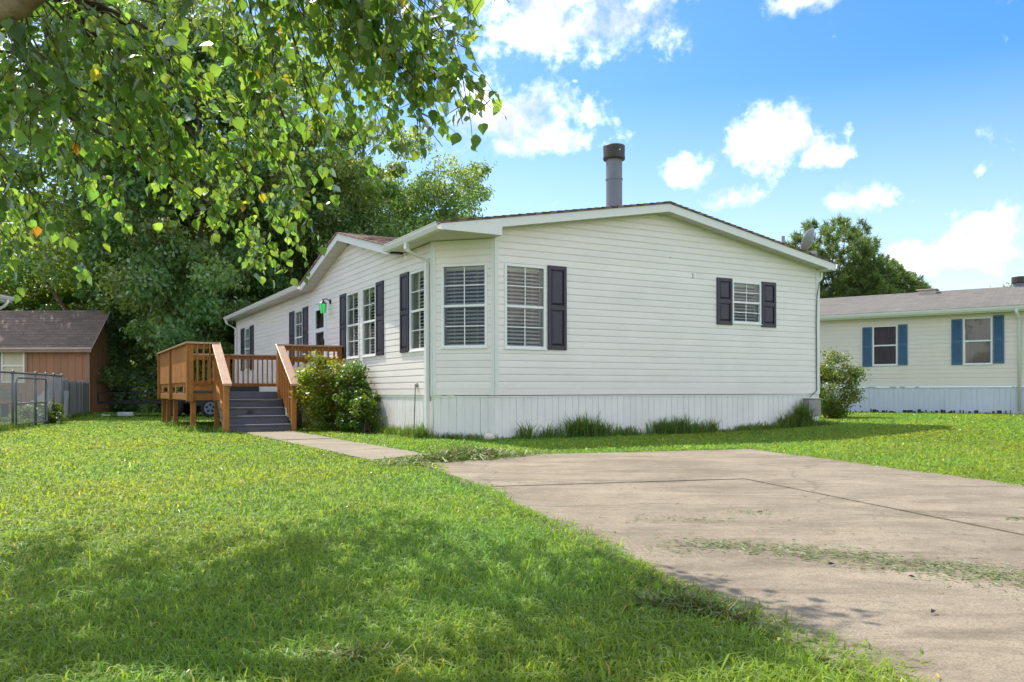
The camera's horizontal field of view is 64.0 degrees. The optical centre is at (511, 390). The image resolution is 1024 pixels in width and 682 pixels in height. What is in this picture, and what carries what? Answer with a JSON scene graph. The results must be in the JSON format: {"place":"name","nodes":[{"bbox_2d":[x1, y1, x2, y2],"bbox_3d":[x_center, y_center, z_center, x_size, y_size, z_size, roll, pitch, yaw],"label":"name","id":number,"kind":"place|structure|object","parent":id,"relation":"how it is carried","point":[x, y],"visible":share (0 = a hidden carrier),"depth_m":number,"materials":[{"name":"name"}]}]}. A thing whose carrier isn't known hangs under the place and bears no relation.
{"place":"outdoors","nodes":[
{"label":"outdoors","id":0,"kind":"place"},
{"bbox_2d":[244,431,423,463],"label":"path","id":1,"kind":"structure","parent":0,"point":[361,450],"depth_m":11.74,"materials":[{"name":"concrete"}]},
{"bbox_2d":[0,391,1023,681],"bbox_3d":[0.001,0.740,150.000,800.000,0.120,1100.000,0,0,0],"label":"ground","id":2,"kind":"structure","parent":0,"point":[480,649],"depth_m":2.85,"materials":[{"name":"green plant"}]},
{"bbox_2d":[0,294,13,309],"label":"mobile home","id":3,"kind":"object","parent":2,"relation":"on","point":[6,300],"visible":0.92,"depth_m":23.95,"materials":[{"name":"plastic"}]},
{"bbox_2d":[0,388,14,417],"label":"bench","id":4,"kind":"object","parent":2,"relation":"on","point":[3,404],"visible":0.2,"depth_m":25.51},
{"bbox_2d":[0,370,62,425],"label":"chain link fence","id":5,"kind":"object","parent":2,"relation":"on","point":[35,393],"visible":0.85,"depth_m":18.62,"materials":[{"name":"grey metal"}]},
{"bbox_2d":[17,398,70,423],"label":"bush","id":6,"kind":"object","parent":2,"relation":"on","point":[55,416],"visible":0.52,"depth_m":20.09,"materials":[{"name":"green plant"}]},
{"bbox_2d":[21,302,69,310],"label":"shrub","id":7,"kind":"object","parent":2,"relation":"on","point":[52,307],"visible":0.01,"depth_m":35.17,"materials":[{"name":"green plant"}]},
{"bbox_2d":[0,222,102,310],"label":"tree","id":8,"kind":"object","parent":2,"relation":"on","point":[68,299],"visible":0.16,"depth_m":36.65,"materials":[{"name":"green plant"}]},
{"bbox_2d":[42,391,68,418],"bbox_3d":[-13.049,0.403,23.368,0.762,0.801,0.136,0,0,0],"label":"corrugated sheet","id":9,"kind":"object","parent":2,"relation":"on","point":[65,401],"visible":0.12,"depth_m":23.38,"materials":[{"name":"grey metal"}]},
{"bbox_2d":[55,376,59,403],"bbox_3d":[-12.070,0.261,21.750,0.140,1.320,0.100,0,0,0],"label":"fence post","id":10,"kind":"object","parent":2,"relation":"on","point":[57,389],"visible":0.12,"depth_m":21.70,"materials":[{"name":"grey metal"}]},
{"bbox_2d":[0,310,126,412],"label":"shed","id":11,"kind":"structure","parent":2,"relation":"on","point":[69,345],"depth_m":31.36,"materials":[{"name":"paint"}]},
{"bbox_2d":[0,352,27,384],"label":"window","id":12,"kind":"structure","parent":11,"relation":"in","point":[16,361],"depth_m":31.21,"materials":[{"name":"glass"}]},
{"bbox_2d":[104,302,130,411],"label":"ivy","id":13,"kind":"object","parent":11,"relation":"attached to","point":[114,339],"visible":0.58,"depth_m":32.93,"materials":[{"name":"green plant"}]},
{"bbox_2d":[0,189,134,309],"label":"tree","id":14,"kind":"object","parent":2,"relation":"on","point":[100,294],"visible":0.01,"depth_m":43.00,"materials":[{"name":"green plant"}]},
{"bbox_2d":[48,378,88,414],"bbox_3d":[-13.782,0.271,25.652,0.176,1.307,7.890,0,0,-21],"label":"picket fence","id":15,"kind":"object","parent":2,"relation":"on","point":[78,399],"visible":0.57,"depth_m":26.11,"materials":[{"name":"grey wood"}]},
{"bbox_2d":[69,298,139,371],"bbox_3d":[-17.830,-1.435,35.136,4.944,5.224,5.376,0,0,40],"label":"shrub","id":16,"kind":"object","parent":2,"relation":"on","point":[98,307],"visible":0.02,"depth_m":34.26,"materials":[{"name":"green plant"}]},
{"bbox_2d":[117,412,133,415],"bbox_3d":[-11.931,0.710,25.253,0.471,0.122,0.158,0,0,0],"label":"bag","id":17,"kind":"object","parent":2,"relation":"on","point":[125,414],"visible":1,"depth_m":25.18,"materials":[{"name":"white plastic"}]},
{"bbox_2d":[0,0,260,327],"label":"tree","id":18,"kind":"object","parent":2,"relation":"on","point":[37,260],"visible":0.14,"depth_m":32.15,"materials":[{"name":"green plant"}]},
{"bbox_2d":[93,304,177,411],"bbox_3d":[-15.193,-1.243,33.512,4.909,4.770,4.514,0,0,8],"label":"shrub","id":19,"kind":"object","parent":2,"relation":"on","point":[115,369],"visible":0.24,"depth_m":32.59,"materials":[{"name":"green plant"}]},
{"bbox_2d":[68,192,222,361],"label":"tree","id":20,"kind":"object","parent":2,"relation":"on","point":[93,299],"depth_m":42.47,"materials":[{"name":"green plant"}]},
{"bbox_2d":[97,392,200,415],"bbox_3d":[-11.101,0.439,26.635,4.000,0.800,1.910,0,0,-4],"label":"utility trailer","id":21,"kind":"object","parent":2,"relation":"on","point":[184,406],"visible":0.41,"depth_m":25.85,"materials":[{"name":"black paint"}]},
{"bbox_2d":[110,312,226,411],"bbox_3d":[-13.719,-1.147,32.830,4.300,4.543,4.675,0,0,-24],"label":"shrub","id":22,"kind":"object","parent":2,"relation":"on","point":[144,339],"visible":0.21,"depth_m":31.90,"materials":[{"name":"green plant"}]},
{"bbox_2d":[42,0,317,364],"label":"tree","id":23,"kind":"object","parent":2,"relation":"on","point":[147,275],"visible":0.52,"depth_m":30.23,"materials":[{"name":"green plant"}]},
{"bbox_2d":[145,286,262,409],"bbox_3d":[-12.602,-1.642,34.751,5.844,5.679,5.374,0,0,-38],"label":"shrub","id":24,"kind":"object","parent":2,"relation":"on","point":[237,292],"visible":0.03,"depth_m":33.72,"materials":[{"name":"green plant"}]},
{"bbox_2d":[173,296,262,400],"bbox_3d":[-11.277,-1.250,32.218,4.909,4.770,4.514,0,0,43],"label":"shrub","id":25,"kind":"object","parent":2,"relation":"on","point":[226,348],"visible":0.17,"depth_m":31.18,"materials":[{"name":"green plant"}]},
{"bbox_2d":[195,387,258,417],"bbox_3d":[-8.565,0.320,25.852,2.500,1.010,1.520,0,0,-2],"label":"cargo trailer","id":26,"kind":"object","parent":2,"relation":"on","point":[207,408],"visible":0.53,"depth_m":25.27,"materials":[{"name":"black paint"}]},
{"bbox_2d":[189,222,270,298],"bbox_3d":[-13.478,-5.792,43.218,10.420,13.699,10.466,0,0,-15],"label":"tree","id":27,"kind":"object","parent":2,"relation":"on","point":[251,291],"depth_m":38.95,"materials":[{"name":"green plant"}]},
{"bbox_2d":[225,303,250,381],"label":"shrub","id":28,"kind":"object","parent":2,"relation":"on","point":[232,341],"visible":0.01,"depth_m":32.74,"materials":[{"name":"green plant"}]},
{"bbox_2d":[157,342,342,432],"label":"deck","id":29,"kind":"structure","parent":2,"relation":"on","point":[176,366],"depth_m":16.62,"materials":[{"name":"brown wood"}]},
{"bbox_2d":[0,0,509,302],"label":"birch tree","id":30,"kind":"object","parent":2,"relation":"on","point":[92,30],"visible":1,"depth_m":4.39,"materials":[{"name":"green plant"}]},
{"bbox_2d":[151,35,384,338],"bbox_3d":[-11.014,-7.198,36.286,9.845,16.577,10.309,0,0,40],"label":"tree","id":31,"kind":"object","parent":2,"relation":"on","point":[299,259],"visible":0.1,"depth_m":34.08,"materials":[{"name":"green plant"}]},
{"bbox_2d":[288,350,345,431],"bbox_3d":[-3.793,0.067,16.526,1.371,1.811,1.652,0,0,0],"label":"bush","id":32,"kind":"object","parent":2,"relation":"on","point":[322,410],"visible":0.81,"depth_m":16.23,"materials":[{"name":"green plant"}]},
{"bbox_2d":[329,359,371,431],"bbox_3d":[-3.159,0.123,16.193,1.029,1.485,1.421,0,0,0],"label":"bush","id":33,"kind":"object","parent":2,"relation":"on","point":[355,379],"visible":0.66,"depth_m":15.90,"materials":[{"name":"green plant"}]},
{"bbox_2d":[261,633,445,676],"bbox_3d":[-0.470,0.785,2.449,0.544,0.112,0.282,0,0,-13],"label":"grass heap","id":34,"kind":"object","parent":2,"relation":"on","point":[336,649],"depth_m":2.42,"materials":[{"name":"green plant"}]},
{"bbox_2d":[270,102,442,289],"bbox_3d":[-6.652,-5.447,35.822,8.683,12.966,8.722,0,0,-10],"label":"tree","id":35,"kind":"object","parent":2,"relation":"on","point":[352,168],"visible":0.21,"depth_m":33.63,"materials":[{"name":"green plant"}]},
{"bbox_2d":[345,388,387,432],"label":"bush","id":36,"kind":"object","parent":2,"relation":"on","point":[365,406],"visible":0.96,"depth_m":15.39,"materials":[{"name":"green plant"}]},
{"bbox_2d":[353,159,419,235],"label":"tree","id":37,"kind":"object","parent":2,"relation":"on","point":[387,204],"depth_m":42.28,"materials":[{"name":"green plant"}]},
{"bbox_2d":[0,400,848,440],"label":"weeds","id":38,"kind":"object","parent":2,"relation":"on","point":[800,417],"visible":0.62,"depth_m":14.83,"materials":[{"name":"green plant"}]},
{"bbox_2d":[381,147,496,395],"bbox_3d":[-2.966,-4.859,36.401,7.186,11.738,6.873,0,0,-3],"label":"tree","id":39,"kind":"object","parent":2,"relation":"on","point":[421,193],"visible":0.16,"depth_m":35.06,"materials":[{"name":"green plant"}]},
{"bbox_2d":[355,442,568,466],"bbox_3d":[-0.464,0.731,9.540,3.268,0.262,1.181,0,0,-38],"label":"grass heap","id":40,"kind":"object","parent":2,"relation":"on","point":[457,454],"depth_m":9.25,"materials":[{"name":"green plant"}]},
{"bbox_2d":[483,433,494,440],"bbox_3d":[-0.357,0.724,12.861,0.186,0.125,0.148,0,0,0],"label":"stone","id":41,"kind":"object","parent":2,"relation":"on","point":[489,436],"visible":0.95,"depth_m":12.81,"materials":[{"name":"white stone"}]},
{"bbox_2d":[223,143,838,438],"bbox_3d":[-1.671,-1.848,22.745,9.054,5.422,18.493,0,0,-29],"label":"mobile home","id":42,"kind":"object","parent":2,"relation":"on","point":[615,310],"visible":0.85,"depth_m":14.82,"materials":[{"name":"plastic"}]},
{"bbox_2d":[244,327,249,370],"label":"window","id":43,"kind":"structure","parent":42,"relation":"in","point":[247,336],"depth_m":27.19,"materials":[{"name":"plastic"}]},
{"bbox_2d":[295,309,301,364],"bbox_3d":[-5.427,-1.374,21.158,0.202,1.404,0.790,0,0,-29],"label":"window","id":44,"kind":"structure","parent":42,"relation":"in","point":[298,314],"depth_m":21.43,"materials":[{"name":"plastic"}]},
{"bbox_2d":[312,296,326,377],"bbox_3d":[-4.521,-1.097,19.475,0.245,2.210,1.180,0,0,-29],"label":"door","id":45,"kind":"structure","parent":42,"relation":"in","point":[322,330],"depth_m":19.72,"materials":[{"name":"plastic"}]},
{"bbox_2d":[346,290,359,359],"bbox_3d":[-3.282,-1.377,17.282,0.202,1.404,0.840,0,0,-29],"label":"window","id":46,"kind":"structure","parent":42,"relation":"in","point":[351,335],"depth_m":17.57,"materials":[{"name":"plastic"}]},
{"bbox_2d":[361,285,375,357],"bbox_3d":[-2.786,-1.378,16.387,0.202,1.404,0.845,0,0,-29],"label":"window","id":47,"kind":"structure","parent":42,"relation":"in","point":[367,329],"depth_m":16.67,"materials":[{"name":"plastic"}]},
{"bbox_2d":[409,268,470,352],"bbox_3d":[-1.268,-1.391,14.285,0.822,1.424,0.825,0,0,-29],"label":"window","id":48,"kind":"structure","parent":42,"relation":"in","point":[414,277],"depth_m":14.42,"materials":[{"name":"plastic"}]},
{"bbox_2d":[440,263,487,348],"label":"window","id":49,"kind":"structure","parent":42,"relation":"in","point":[461,305],"depth_m":13.55,"materials":[{"name":"glass"}]},
{"bbox_2d":[482,263,546,349],"bbox_3d":[0.037,-1.393,13.899,0.820,1.424,0.812,0,0,-29],"label":"window","id":50,"kind":"structure","parent":42,"relation":"in","point":[515,306],"depth_m":13.74,"materials":[{"name":"plastic"}]},
{"bbox_2d":[733,281,761,324],"bbox_3d":[4.543,-1.711,16.040,0.788,0.834,0.192,0,0,-29],"label":"window","id":51,"kind":"structure","parent":42,"relation":"in","point":[756,303],"depth_m":16.10,"materials":[{"name":"plastic"}]},
{"bbox_2d":[801,228,816,254],"bbox_3d":[6.067,-2.994,16.726,0.508,0.596,0.426,0,0,-10],"label":"satellite dish","id":52,"kind":"object","parent":42,"relation":"on","point":[807,240],"visible":0.8,"depth_m":16.56,"materials":[{"name":"grey metal"}]},
{"bbox_2d":[599,581,793,628],"bbox_3d":[0.649,0.761,2.956,0.755,0.138,0.326,0,0,32],"label":"grass heap","id":53,"kind":"object","parent":2,"relation":"on","point":[701,602],"depth_m":2.92,"materials":[{"name":"green plant"}]},
{"bbox_2d":[803,398,821,425],"bbox_3d":[6.129,0.508,16.726,0.360,0.722,0.185,0,0,-29],"label":"utility box","id":54,"kind":"object","parent":2,"relation":"on","point":[816,403],"visible":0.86,"depth_m":16.67,"materials":[{"name":"grey metal"}]},
{"bbox_2d":[785,213,886,298],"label":"tree","id":55,"kind":"object","parent":2,"relation":"on","point":[862,249],"visible":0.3,"depth_m":42.90,"materials":[{"name":"green plant"}]},
{"bbox_2d":[819,347,874,417],"bbox_3d":[7.899,-0.168,20.372,1.851,1.858,1.935,0,0,0],"label":"bush","id":56,"kind":"object","parent":2,"relation":"on","point":[829,374],"visible":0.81,"depth_m":20.00,"materials":[{"name":"green plant"}]},
{"bbox_2d":[837,256,905,363],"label":"tree","id":57,"kind":"object","parent":2,"relation":"on","point":[888,284],"visible":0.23,"depth_m":41.91,"materials":[{"name":"green plant"}]},
{"bbox_2d":[836,251,923,292],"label":"tree","id":58,"kind":"object","parent":2,"relation":"on","point":[914,285],"visible":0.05,"depth_m":44.35,"materials":[{"name":"green plant"}]},
{"bbox_2d":[886,266,929,292],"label":"tree","id":59,"kind":"object","parent":2,"relation":"on","point":[917,278],"visible":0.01,"depth_m":44.80,"materials":[{"name":"green plant"}]},
{"bbox_2d":[820,276,1023,413],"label":"mobile home","id":60,"kind":"object","parent":2,"relation":"on","point":[937,349],"visible":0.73,"depth_m":24.07,"materials":[{"name":"plastic"}]},
{"bbox_2d":[872,325,897,365],"bbox_3d":[11.234,-1.359,24.669,0.700,1.202,0.087,0,0,35],"label":"window","id":61,"kind":"structure","parent":60,"relation":"in","point":[885,345],"depth_m":24.69,"materials":[{"name":"glass"}]},
{"bbox_2d":[963,317,992,364],"bbox_3d":[13.411,-1.422,23.534,0.740,1.362,0.722,0,0,35],"label":"window","id":62,"kind":"structure","parent":60,"relation":"in","point":[977,332],"depth_m":23.30,"materials":[{"name":"glass"}]},
{"bbox_2d":[835,409,1019,413],"bbox_3d":[12.281,0.611,23.797,5.981,0.156,0.036,0,0,35],"label":"garden edging","id":63,"kind":"object","parent":2,"relation":"on","point":[942,411],"visible":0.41,"depth_m":23.83,"materials":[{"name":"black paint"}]},
{"bbox_2d":[0,0,1023,390],"label":"sky","id":64,"kind":"structure","parent":0,"point":[763,117],"materials":[{"name":"blue"}]},
{"bbox_2d":[423,449,1023,681],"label":"driveway","id":65,"kind":"structure","parent":0,"point":[965,632],"depth_m":4.46,"materials":[{"name":"concrete"}]},
{"bbox_2d":[488,473,1023,597],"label":"grass clippings","id":66,"kind":"object","parent":65,"relation":"on","point":[992,572],"depth_m":3.82,"materials":[{"name":"green plant"}]}
]}

